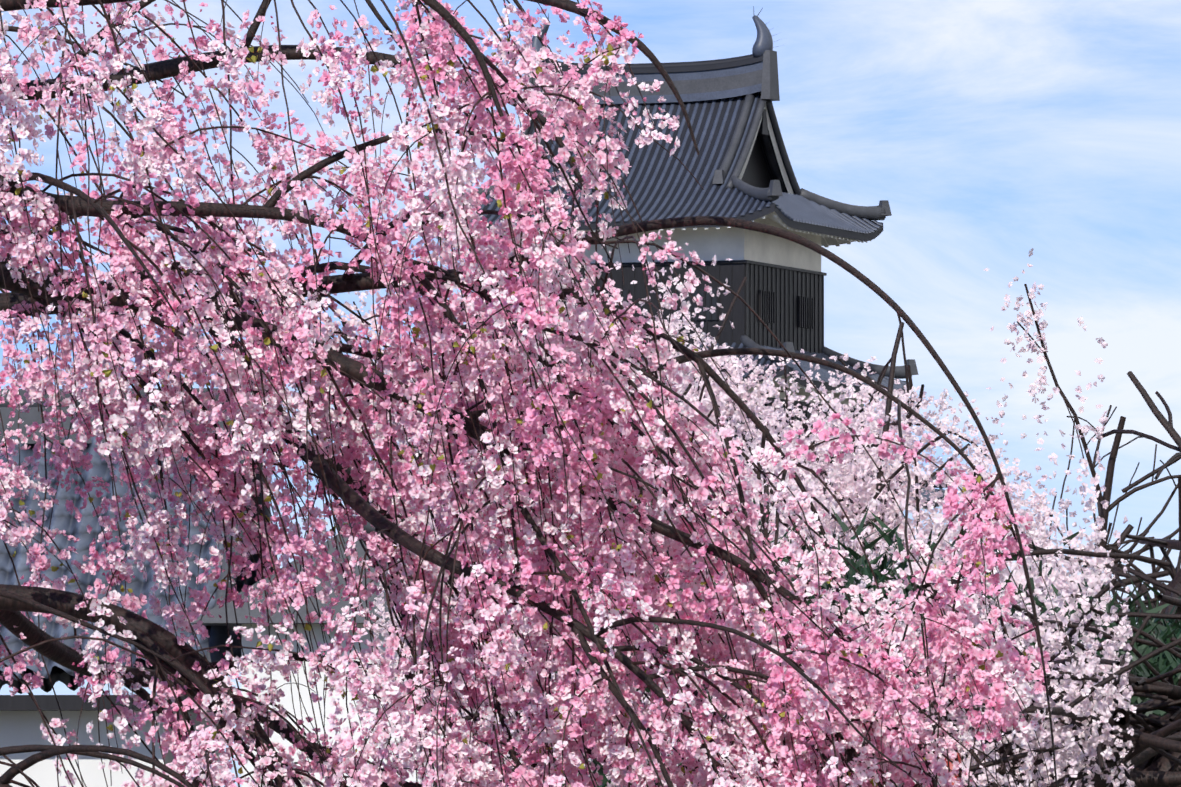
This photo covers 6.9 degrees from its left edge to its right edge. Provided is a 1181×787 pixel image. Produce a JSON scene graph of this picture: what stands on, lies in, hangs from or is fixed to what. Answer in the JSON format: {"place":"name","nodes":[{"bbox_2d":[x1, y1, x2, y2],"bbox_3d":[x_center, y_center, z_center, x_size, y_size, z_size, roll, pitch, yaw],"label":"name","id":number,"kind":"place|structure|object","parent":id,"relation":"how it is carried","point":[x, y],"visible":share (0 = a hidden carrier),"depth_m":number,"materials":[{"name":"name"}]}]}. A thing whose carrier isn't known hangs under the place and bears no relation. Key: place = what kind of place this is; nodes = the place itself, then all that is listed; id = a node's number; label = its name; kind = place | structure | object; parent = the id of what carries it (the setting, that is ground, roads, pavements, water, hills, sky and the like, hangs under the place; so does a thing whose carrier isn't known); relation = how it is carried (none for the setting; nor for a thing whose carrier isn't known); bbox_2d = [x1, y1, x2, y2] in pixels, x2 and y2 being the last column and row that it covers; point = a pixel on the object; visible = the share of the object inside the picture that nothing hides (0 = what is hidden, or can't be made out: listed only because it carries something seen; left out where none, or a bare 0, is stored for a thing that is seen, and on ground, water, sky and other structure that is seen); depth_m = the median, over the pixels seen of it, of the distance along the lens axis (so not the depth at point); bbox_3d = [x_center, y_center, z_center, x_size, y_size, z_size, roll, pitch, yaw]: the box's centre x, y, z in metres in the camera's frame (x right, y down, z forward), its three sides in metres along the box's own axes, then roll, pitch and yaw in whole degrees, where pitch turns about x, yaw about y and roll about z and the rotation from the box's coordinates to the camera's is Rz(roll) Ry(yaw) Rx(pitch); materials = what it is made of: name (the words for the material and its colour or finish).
{"place":"outdoors","nodes":[
{"label":"outdoors","id":0,"kind":"place"},
{"bbox_2d":[0,0,1180,786],"label":"sky","id":1,"kind":"structure","parent":0,"point":[992,132],"materials":[{"name":"blue"}]},
{"bbox_2d":[894,752,961,786],"bbox_3d":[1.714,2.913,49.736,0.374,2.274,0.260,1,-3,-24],"label":"floodlight pole","id":2,"kind":"object","parent":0,"point":[951,764],"visible":0.06,"depth_m":49.75,"materials":[{"name":"metal"}]},
{"label":"ground","id":3,"kind":"structure","parent":0,"visible":0},
{"bbox_2d":[0,388,474,786],"bbox_3d":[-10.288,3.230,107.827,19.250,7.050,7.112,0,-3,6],"label":"building","id":4,"kind":"structure","parent":3,"relation":"on","point":[21,720],"depth_m":105.54,"materials":[{"name":"white paint"}]},
{"bbox_2d":[0,0,1059,786],"bbox_3d":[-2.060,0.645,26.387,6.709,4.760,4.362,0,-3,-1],"label":"weeping cherry tree","id":5,"kind":"object","parent":3,"relation":"on","point":[812,696],"visible":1,"depth_m":25.73,"materials":[{"name":"pink plant"}]},
{"bbox_2d":[301,220,902,614],"bbox_3d":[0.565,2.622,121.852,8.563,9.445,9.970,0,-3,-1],"label":"cherry tree","id":6,"kind":"object","parent":3,"relation":"on","point":[344,337],"depth_m":121.00,"materials":[{"name":"pink plant"}]},
{"bbox_2d":[333,219,922,551],"bbox_3d":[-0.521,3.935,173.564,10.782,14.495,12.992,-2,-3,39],"label":"cherry tree","id":7,"kind":"object","parent":3,"relation":"on","point":[673,317],"depth_m":174.45,"materials":[{"name":"pink plant"}]},
{"bbox_2d":[350,6,955,522],"bbox_3d":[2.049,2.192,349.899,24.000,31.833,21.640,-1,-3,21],"label":"castle keep","id":8,"kind":"structure","parent":3,"relation":"on","point":[740,166],"depth_m":347.94,"materials":[{"name":"tile"}]},
{"bbox_2d":[357,255,1089,786],"bbox_3d":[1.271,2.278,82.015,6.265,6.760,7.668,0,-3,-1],"label":"cherry tree","id":9,"kind":"object","parent":3,"relation":"on","point":[837,479],"visible":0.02,"depth_m":80.78,"materials":[{"name":"pink plant"}]},
{"bbox_2d":[431,317,1180,785],"bbox_3d":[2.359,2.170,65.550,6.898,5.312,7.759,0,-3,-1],"label":"cherry tree","id":10,"kind":"object","parent":3,"relation":"on","point":[1145,541],"depth_m":65.00,"materials":[{"name":"pink plant"}]},
{"bbox_2d":[501,494,1180,786],"bbox_3d":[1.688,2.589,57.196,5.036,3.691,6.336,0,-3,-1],"label":"pine tree","id":11,"kind":"object","parent":3,"relation":"on","point":[1163,662],"visible":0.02,"depth_m":56.77,"materials":[{"name":"plant"}]},
{"bbox_2d":[550,313,1178,608],"bbox_3d":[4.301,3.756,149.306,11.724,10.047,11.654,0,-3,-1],"label":"cherry tree","id":12,"kind":"object","parent":3,"relation":"on","point":[724,400],"visible":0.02,"depth_m":149.97,"materials":[{"name":"pink plant"}]},
{"bbox_2d":[588,434,1180,786],"bbox_3d":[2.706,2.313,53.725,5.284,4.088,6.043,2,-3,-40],"label":"cherry tree","id":13,"kind":"object","parent":3,"relation":"on","point":[1104,746],"visible":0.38,"depth_m":52.46,"materials":[{"name":"white plant"}]},
{"bbox_2d":[699,314,1176,632],"bbox_3d":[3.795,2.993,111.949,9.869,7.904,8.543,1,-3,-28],"label":"cherry tree","id":14,"kind":"object","parent":3,"relation":"on","point":[1140,586],"visible":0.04,"depth_m":112.65,"materials":[{"name":"pink plant"}]},
{"bbox_2d":[968,248,1180,624],"bbox_3d":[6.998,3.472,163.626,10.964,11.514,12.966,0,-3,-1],"label":"cherry tree","id":15,"kind":"object","parent":3,"relation":"on","point":[1102,511],"visible":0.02,"depth_m":161.93,"materials":[{"name":"pink plant"}]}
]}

